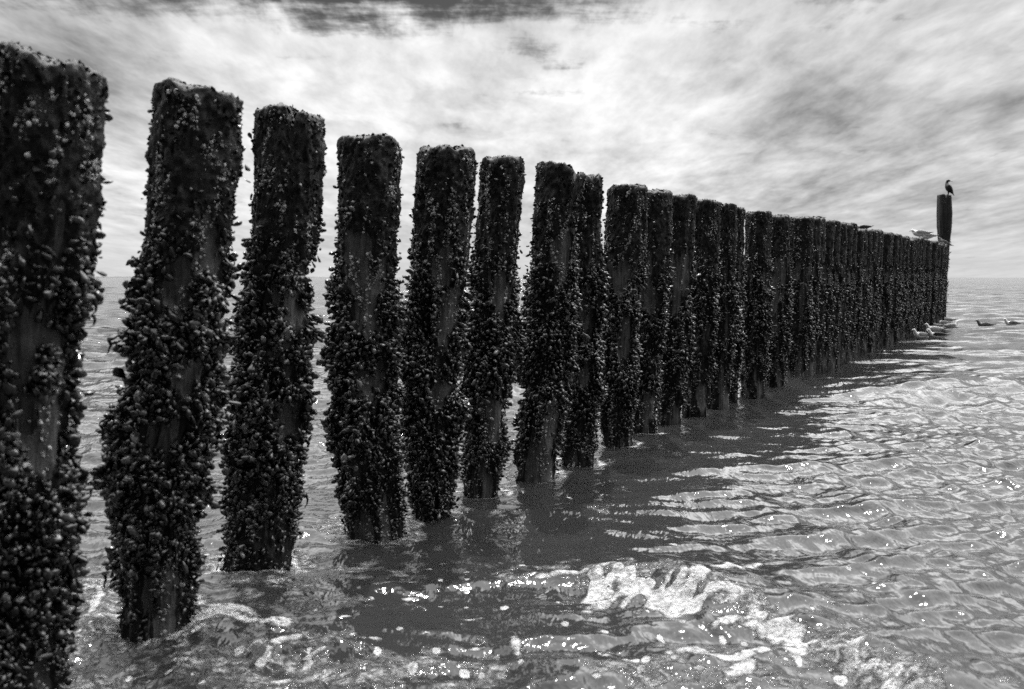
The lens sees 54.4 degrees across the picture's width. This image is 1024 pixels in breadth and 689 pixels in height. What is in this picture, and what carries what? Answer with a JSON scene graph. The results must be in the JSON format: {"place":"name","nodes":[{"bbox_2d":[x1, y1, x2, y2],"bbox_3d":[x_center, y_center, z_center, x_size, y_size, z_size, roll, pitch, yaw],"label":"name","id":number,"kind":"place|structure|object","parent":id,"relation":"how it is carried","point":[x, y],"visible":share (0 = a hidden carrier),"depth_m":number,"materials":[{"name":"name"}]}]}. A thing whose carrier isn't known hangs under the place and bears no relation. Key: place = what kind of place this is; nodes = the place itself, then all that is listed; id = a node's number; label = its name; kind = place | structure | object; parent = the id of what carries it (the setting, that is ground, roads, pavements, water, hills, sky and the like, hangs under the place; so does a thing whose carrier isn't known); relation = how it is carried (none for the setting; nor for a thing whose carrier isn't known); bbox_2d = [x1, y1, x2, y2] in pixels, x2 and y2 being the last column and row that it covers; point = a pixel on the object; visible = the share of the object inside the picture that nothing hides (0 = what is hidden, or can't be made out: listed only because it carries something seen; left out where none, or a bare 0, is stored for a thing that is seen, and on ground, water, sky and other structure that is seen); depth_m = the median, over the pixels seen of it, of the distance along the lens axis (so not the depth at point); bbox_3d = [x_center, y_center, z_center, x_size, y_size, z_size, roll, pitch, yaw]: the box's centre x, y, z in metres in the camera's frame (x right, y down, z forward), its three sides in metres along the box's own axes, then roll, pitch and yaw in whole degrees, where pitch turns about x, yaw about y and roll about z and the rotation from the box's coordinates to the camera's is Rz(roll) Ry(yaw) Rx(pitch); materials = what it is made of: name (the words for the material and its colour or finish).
{"place":"outdoors","nodes":[
{"label":"outdoors","id":0,"kind":"place"},
{"bbox_2d":[95,277,402,277],"bbox_3d":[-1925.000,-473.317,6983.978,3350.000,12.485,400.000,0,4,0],"label":"hills","id":1,"kind":"structure","parent":0,"point":[239,277],"depth_m":6804.46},
{"bbox_2d":[0,0,1023,277],"label":"sky","id":2,"kind":"structure","parent":0,"point":[860,112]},
{"bbox_2d":[63,278,1023,688],"bbox_3d":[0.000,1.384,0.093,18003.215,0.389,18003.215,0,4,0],"label":"water","id":3,"kind":"structure","parent":0,"point":[869,506],"depth_m":4.83,"materials":[{"name":"grey liquid"}]},
{"bbox_2d":[0,40,112,688],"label":"timber pile","id":4,"kind":"object","parent":3,"relation":"in","point":[54,116],"visible":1,"depth_m":2.91,"materials":[{"name":"black wood"}]},
{"bbox_2d":[88,77,250,644],"bbox_3d":[-1.318,0.345,3.854,0.647,2.694,0.495,0,4,0],"label":"timber pile","id":5,"kind":"object","parent":3,"relation":"in","point":[163,422],"visible":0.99,"depth_m":3.72,"materials":[{"name":"black wood"}]},
{"bbox_2d":[216,102,327,571],"bbox_3d":[-1.137,0.258,4.704,0.553,2.754,0.481,0,4,0],"label":"timber pile","id":6,"kind":"object","parent":3,"relation":"in","point":[263,450],"visible":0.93,"depth_m":4.56,"materials":[{"name":"black wood"}]},
{"bbox_2d":[316,133,410,545],"bbox_3d":[-0.786,0.242,5.308,0.498,2.705,0.508,0,4,0],"label":"timber pile","id":7,"kind":"object","parent":3,"relation":"in","point":[361,359],"visible":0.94,"depth_m":5.19,"materials":[{"name":"black wood"}]},
{"bbox_2d":[397,144,478,520],"bbox_3d":[-0.426,0.224,5.654,0.479,2.695,0.474,0,4,0],"label":"timber pile","id":8,"kind":"object","parent":3,"relation":"in","point":[435,344],"visible":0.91,"depth_m":5.51,"materials":[{"name":"black wood"}]},
{"bbox_2d":[457,155,530,498],"bbox_3d":[-0.136,0.166,6.357,0.460,2.715,0.469,4,5,44],"label":"timber pile","id":9,"kind":"object","parent":3,"relation":"in","point":[496,338],"visible":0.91,"depth_m":6.22,"materials":[{"name":"black wood"}]},
{"bbox_2d":[510,160,586,482],"bbox_3d":[0.231,0.122,6.818,0.501,2.743,0.463,2,4,29],"label":"timber pile","id":10,"kind":"object","parent":3,"relation":"in","point":[551,309],"visible":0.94,"depth_m":6.68,"materials":[{"name":"black wood"}]},
{"bbox_2d":[557,173,610,466],"bbox_3d":[0.520,0.101,7.375,0.414,2.709,0.419,4,5,43],"label":"timber pile","id":11,"kind":"object","parent":3,"relation":"in","point":[580,445],"visible":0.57,"depth_m":7.27,"materials":[{"name":"black wood"}]},
{"bbox_2d":[597,183,648,446],"bbox_3d":[0.900,0.033,8.272,0.461,2.724,0.437,3,5,40],"label":"timber pile","id":12,"kind":"object","parent":3,"relation":"in","point":[626,223],"visible":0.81,"depth_m":8.13,"materials":[{"name":"black wood"}]},
{"bbox_2d":[631,189,674,433],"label":"timber pile","id":13,"kind":"object","parent":3,"relation":"in","point":[653,328],"visible":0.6,"depth_m":8.75,"materials":[{"name":"black wood"}]},
{"bbox_2d":[656,194,700,425],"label":"timber pile","id":14,"kind":"object","parent":3,"relation":"in","point":[678,355],"visible":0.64,"depth_m":9.64,"materials":[{"name":"black wood"}]},
{"bbox_2d":[681,199,723,417],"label":"timber pile","id":15,"kind":"object","parent":3,"relation":"in","point":[705,296],"visible":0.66,"depth_m":10.33,"materials":[{"name":"black wood"}]},
{"bbox_2d":[706,203,740,409],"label":"timber pile","id":16,"kind":"object","parent":3,"relation":"in","point":[723,356],"visible":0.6,"depth_m":10.89,"materials":[{"name":"black wood"}]},
{"bbox_2d":[729,207,748,402],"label":"timber pile","id":17,"kind":"object","parent":3,"relation":"in","point":[741,272],"visible":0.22,"depth_m":11.39,"materials":[{"name":"black wood"}]},
{"bbox_2d":[582,561,931,686],"bbox_3d":[0.966,1.067,3.886,1.784,0.158,0.544,4,5,45],"label":"sea foam","id":18,"kind":"object","parent":3,"relation":"on","point":[877,665],"visible":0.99,"depth_m":4.12,"materials":[{"name":"white"}]},
{"bbox_2d":[738,210,776,398],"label":"timber pile","id":19,"kind":"object","parent":3,"relation":"in","point":[757,317],"visible":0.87,"depth_m":11.78,"materials":[{"name":"black wood"}]},
{"bbox_2d":[765,214,794,387],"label":"timber pile","id":20,"kind":"object","parent":3,"relation":"in","point":[780,314],"visible":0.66,"depth_m":12.47,"materials":[{"name":"black wood"}]},
{"bbox_2d":[784,216,816,375],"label":"timber pile","id":21,"kind":"object","parent":3,"relation":"in","point":[802,251],"visible":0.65,"depth_m":13.51,"materials":[{"name":"black wood"}]},
{"bbox_2d":[805,216,822,373],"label":"timber pile","id":22,"kind":"object","parent":3,"relation":"in","point":[816,278],"visible":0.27,"depth_m":13.96,"materials":[{"name":"black wood"}]},
{"bbox_2d":[813,217,828,373],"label":"timber pile","id":23,"kind":"object","parent":3,"relation":"in","point":[822,296],"visible":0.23,"depth_m":14.49,"materials":[{"name":"black wood"}]},
{"bbox_2d":[820,220,835,373],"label":"timber pile","id":24,"kind":"object","parent":3,"relation":"in","point":[829,264],"visible":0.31,"depth_m":14.91,"materials":[{"name":"black wood"}]},
{"bbox_2d":[828,220,842,370],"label":"timber pile","id":25,"kind":"object","parent":3,"relation":"in","point":[836,293],"visible":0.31,"depth_m":15.38,"materials":[{"name":"black wood"}]},
{"bbox_2d":[835,222,848,366],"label":"timber pile","id":26,"kind":"object","parent":3,"relation":"in","point":[843,326],"visible":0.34,"depth_m":15.88,"materials":[{"name":"black wood"}]},
{"bbox_2d":[842,224,854,363],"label":"timber pile","id":27,"kind":"object","parent":3,"relation":"in","point":[848,268],"visible":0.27,"depth_m":16.30,"materials":[{"name":"black wood"}]},
{"bbox_2d":[846,222,858,360],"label":"timber pile","id":28,"kind":"object","parent":3,"relation":"in","point":[854,292],"visible":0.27,"depth_m":16.77,"materials":[{"name":"black wood"}]},
{"bbox_2d":[852,229,865,358],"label":"timber pile","id":29,"kind":"object","parent":3,"relation":"in","point":[858,275],"visible":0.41,"depth_m":17.19,"materials":[{"name":"black wood"}]},
{"bbox_2d":[858,228,869,355],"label":"timber pile","id":30,"kind":"object","parent":3,"relation":"in","point":[865,291],"visible":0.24,"depth_m":17.72,"materials":[{"name":"black wood"}]},
{"bbox_2d":[863,229,872,354],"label":"timber pile","id":31,"kind":"object","parent":3,"relation":"in","point":[868,267],"visible":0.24,"depth_m":18.15,"materials":[{"name":"black wood"}]},
{"bbox_2d":[867,229,878,352],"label":"timber pile","id":32,"kind":"object","parent":3,"relation":"in","point":[873,277],"visible":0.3,"depth_m":18.60,"materials":[{"name":"black wood"}]},
{"bbox_2d":[858,225,873,228],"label":"gull","id":33,"kind":"object","parent":32,"relation":"on","point":[863,226],"visible":0.67,"depth_m":18.60,"materials":[{"name":"black"}]},
{"bbox_2d":[872,230,882,348],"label":"timber pile","id":34,"kind":"object","parent":3,"relation":"in","point":[875,340],"visible":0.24,"depth_m":19.04,"materials":[{"name":"black wood"}]},
{"bbox_2d":[871,229,883,347],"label":"timber pile","id":35,"kind":"object","parent":3,"relation":"in","point":[880,291],"visible":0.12,"depth_m":19.55,"materials":[{"name":"black wood"}]},
{"bbox_2d":[878,232,891,346],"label":"timber pile","id":36,"kind":"object","parent":3,"relation":"in","point":[886,294],"visible":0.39,"depth_m":19.97,"materials":[{"name":"black wood"}]},
{"bbox_2d":[884,232,893,345],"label":"timber pile","id":37,"kind":"object","parent":3,"relation":"in","point":[890,289],"visible":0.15,"depth_m":20.47,"materials":[{"name":"black wood"}]},
{"bbox_2d":[888,233,899,343],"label":"timber pile","id":38,"kind":"object","parent":3,"relation":"in","point":[895,293],"visible":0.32,"depth_m":20.93,"materials":[{"name":"black wood"}]},
{"bbox_2d":[893,234,902,341],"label":"timber pile","id":39,"kind":"object","parent":3,"relation":"in","point":[897,320],"visible":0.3,"depth_m":21.37,"materials":[{"name":"black wood"}]},
{"bbox_2d":[897,236,906,339],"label":"timber pile","id":40,"kind":"object","parent":3,"relation":"in","point":[903,268],"visible":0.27,"depth_m":21.85,"materials":[{"name":"black wood"}]},
{"bbox_2d":[901,237,909,339],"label":"timber pile","id":41,"kind":"object","parent":3,"relation":"in","point":[905,273],"visible":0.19,"depth_m":22.30,"materials":[{"name":"black wood"}]},
{"bbox_2d":[905,236,910,317],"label":"timber pile","id":42,"kind":"object","parent":3,"relation":"in","point":[908,276],"visible":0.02,"depth_m":22.74,"materials":[{"name":"black wood"}]},
{"bbox_2d":[905,239,915,338],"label":"timber pile","id":43,"kind":"object","parent":3,"relation":"in","point":[911,287],"visible":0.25,"depth_m":23.23,"materials":[{"name":"black wood"}]},
{"bbox_2d":[910,238,917,337],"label":"timber pile","id":44,"kind":"object","parent":3,"relation":"in","point":[914,302],"visible":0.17,"depth_m":23.71,"materials":[{"name":"black wood"}]},
{"bbox_2d":[910,237,921,335],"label":"timber pile","id":45,"kind":"object","parent":3,"relation":"in","point":[917,280],"visible":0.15,"depth_m":24.15,"materials":[{"name":"black wood"}]},
{"bbox_2d":[915,238,922,330],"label":"timber pile","id":46,"kind":"object","parent":3,"relation":"in","point":[919,277],"visible":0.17,"depth_m":24.58,"materials":[{"name":"black wood"}]},
{"bbox_2d":[911,329,928,338],"bbox_3d":[9.543,-0.255,23.183,0.623,0.239,0.162,-1,4,-17],"label":"swimming gull","id":47,"kind":"object","parent":3,"relation":"on","point":[919,335],"visible":1,"depth_m":23.10,"materials":[{"name":"white"}]},
{"bbox_2d":[916,237,924,331],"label":"timber pile","id":48,"kind":"object","parent":3,"relation":"in","point":[919,315],"visible":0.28,"depth_m":25.05,"materials":[{"name":"black wood"}]},
{"bbox_2d":[920,239,926,331],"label":"timber pile","id":49,"kind":"object","parent":3,"relation":"in","point":[924,288],"visible":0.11,"depth_m":25.54,"materials":[{"name":"black wood"}]},
{"bbox_2d":[922,239,931,331],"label":"timber pile","id":50,"kind":"object","parent":3,"relation":"in","point":[927,285],"visible":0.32,"depth_m":25.98,"materials":[{"name":"black wood"}]},
{"bbox_2d":[911,229,932,237],"bbox_3d":[10.690,-2.858,26.009,0.634,0.301,0.173,0,4,0],"label":"gull","id":51,"kind":"object","parent":50,"relation":"on","point":[919,233],"visible":0.94,"depth_m":25.95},
{"bbox_2d":[926,242,931,328],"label":"timber pile","id":52,"kind":"object","parent":3,"relation":"in","point":[929,306],"visible":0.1,"depth_m":26.50,"materials":[{"name":"black wood"}]},
{"bbox_2d":[927,242,931,324],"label":"timber pile","id":53,"kind":"object","parent":3,"relation":"in","point":[930,279],"visible":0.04,"depth_m":26.94,"materials":[{"name":"black wood"}]},
{"bbox_2d":[928,241,937,325],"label":"timber pile","id":54,"kind":"object","parent":3,"relation":"in","point":[933,300],"visible":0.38,"depth_m":27.36,"materials":[{"name":"black wood"}]},
{"bbox_2d":[921,234,937,239],"bbox_3d":[11.491,-2.944,27.472,0.615,0.292,0.168,-1,4,-9],"label":"gull","id":55,"kind":"object","parent":54,"relation":"on","point":[927,236],"visible":0.56,"depth_m":27.41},
{"bbox_2d":[931,241,938,316],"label":"timber pile","id":56,"kind":"object","parent":3,"relation":"in","point":[937,286],"visible":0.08,"depth_m":28.38,"materials":[{"name":"black wood"}]},
{"bbox_2d":[923,323,946,331],"bbox_3d":[11.023,-0.439,25.929,0.623,0.239,0.162,0,4,6],"label":"swimming gull","id":57,"kind":"object","parent":3,"relation":"on","point":[934,328],"visible":0.97,"depth_m":25.87,"materials":[{"name":"white"}]},
{"bbox_2d":[934,243,941,322],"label":"timber pile","id":58,"kind":"object","parent":3,"relation":"in","point":[938,281],"visible":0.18,"depth_m":28.81,"materials":[{"name":"black wood"}]},
{"bbox_2d":[925,328,950,338],"bbox_3d":[9.917,-0.254,23.177,0.623,0.239,0.162,0,4,0],"label":"swimming gull","id":59,"kind":"object","parent":3,"relation":"on","point":[935,335],"visible":1,"depth_m":23.13,"materials":[{"name":"white"}]},
{"bbox_2d":[937,244,944,323],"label":"timber pile","id":60,"kind":"object","parent":3,"relation":"in","point":[941,278],"visible":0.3,"depth_m":29.23,"materials":[{"name":"black wood"}]},
{"bbox_2d":[940,243,945,319],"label":"timber pile","id":61,"kind":"object","parent":3,"relation":"in","point":[943,275],"visible":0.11,"depth_m":29.71,"materials":[{"name":"black wood"}]},
{"bbox_2d":[941,245,946,316],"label":"timber pile","id":62,"kind":"object","parent":3,"relation":"in","point":[944,292],"visible":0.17,"depth_m":30.15,"materials":[{"name":"black wood"}]},
{"bbox_2d":[936,194,952,317],"bbox_3d":[13.777,-2.487,31.830,0.454,4.593,0.450,0,4,0],"label":"end post","id":63,"kind":"object","parent":3,"relation":"in","point":[944,212],"visible":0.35,"depth_m":31.57,"materials":[{"name":"black wood"}]},
{"bbox_2d":[939,238,953,245],"bbox_3d":[13.640,-3.206,31.337,0.550,0.164,0.150,28,13,16],"label":"gull","id":64,"kind":"object","parent":63,"relation":"on","point":[941,240],"visible":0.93,"depth_m":31.28,"materials":[{"name":"grey"}]},
{"bbox_2d":[945,179,953,194],"bbox_3d":[13.895,-4.982,31.608,0.289,0.527,0.252,2,4,30],"label":"cormorant","id":65,"kind":"object","parent":63,"relation":"on","point":[948,188],"visible":1,"depth_m":31.56,"materials":[{"name":"black"}]},
{"bbox_2d":[942,244,948,319],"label":"timber pile","id":66,"kind":"object","parent":3,"relation":"in","point":[944,311],"visible":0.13,"depth_m":30.63,"materials":[{"name":"black wood"}]},
{"bbox_2d":[939,320,951,324],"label":"swimming gull","id":67,"kind":"object","parent":3,"relation":"on","point":[942,322],"visible":0.76,"depth_m":29.36,"materials":[{"name":"grey"}]},
{"bbox_2d":[941,320,959,327],"bbox_3d":[12.136,-0.549,27.564,0.623,0.239,0.162,-1,4,-14],"label":"swimming gull","id":68,"kind":"object","parent":3,"relation":"on","point":[951,325],"visible":0.98,"depth_m":27.50,"materials":[{"name":"white"}]},
{"bbox_2d":[944,317,957,321],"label":"swimming gull","id":69,"kind":"object","parent":3,"relation":"on","point":[948,319],"visible":0.55,"depth_m":31.47,"materials":[{"name":"grey"}]},
{"bbox_2d":[976,319,995,325],"bbox_3d":[13.388,-0.589,28.162,0.623,0.239,0.162,0,4,0],"label":"swimming gull","id":70,"kind":"object","parent":3,"relation":"on","point":[979,323],"visible":0.98,"depth_m":28.11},
{"bbox_2d":[1002,318,1022,324],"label":"swimming gull","id":71,"kind":"object","parent":3,"relation":"on","point":[1010,322],"visible":0.99,"depth_m":29.05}
]}

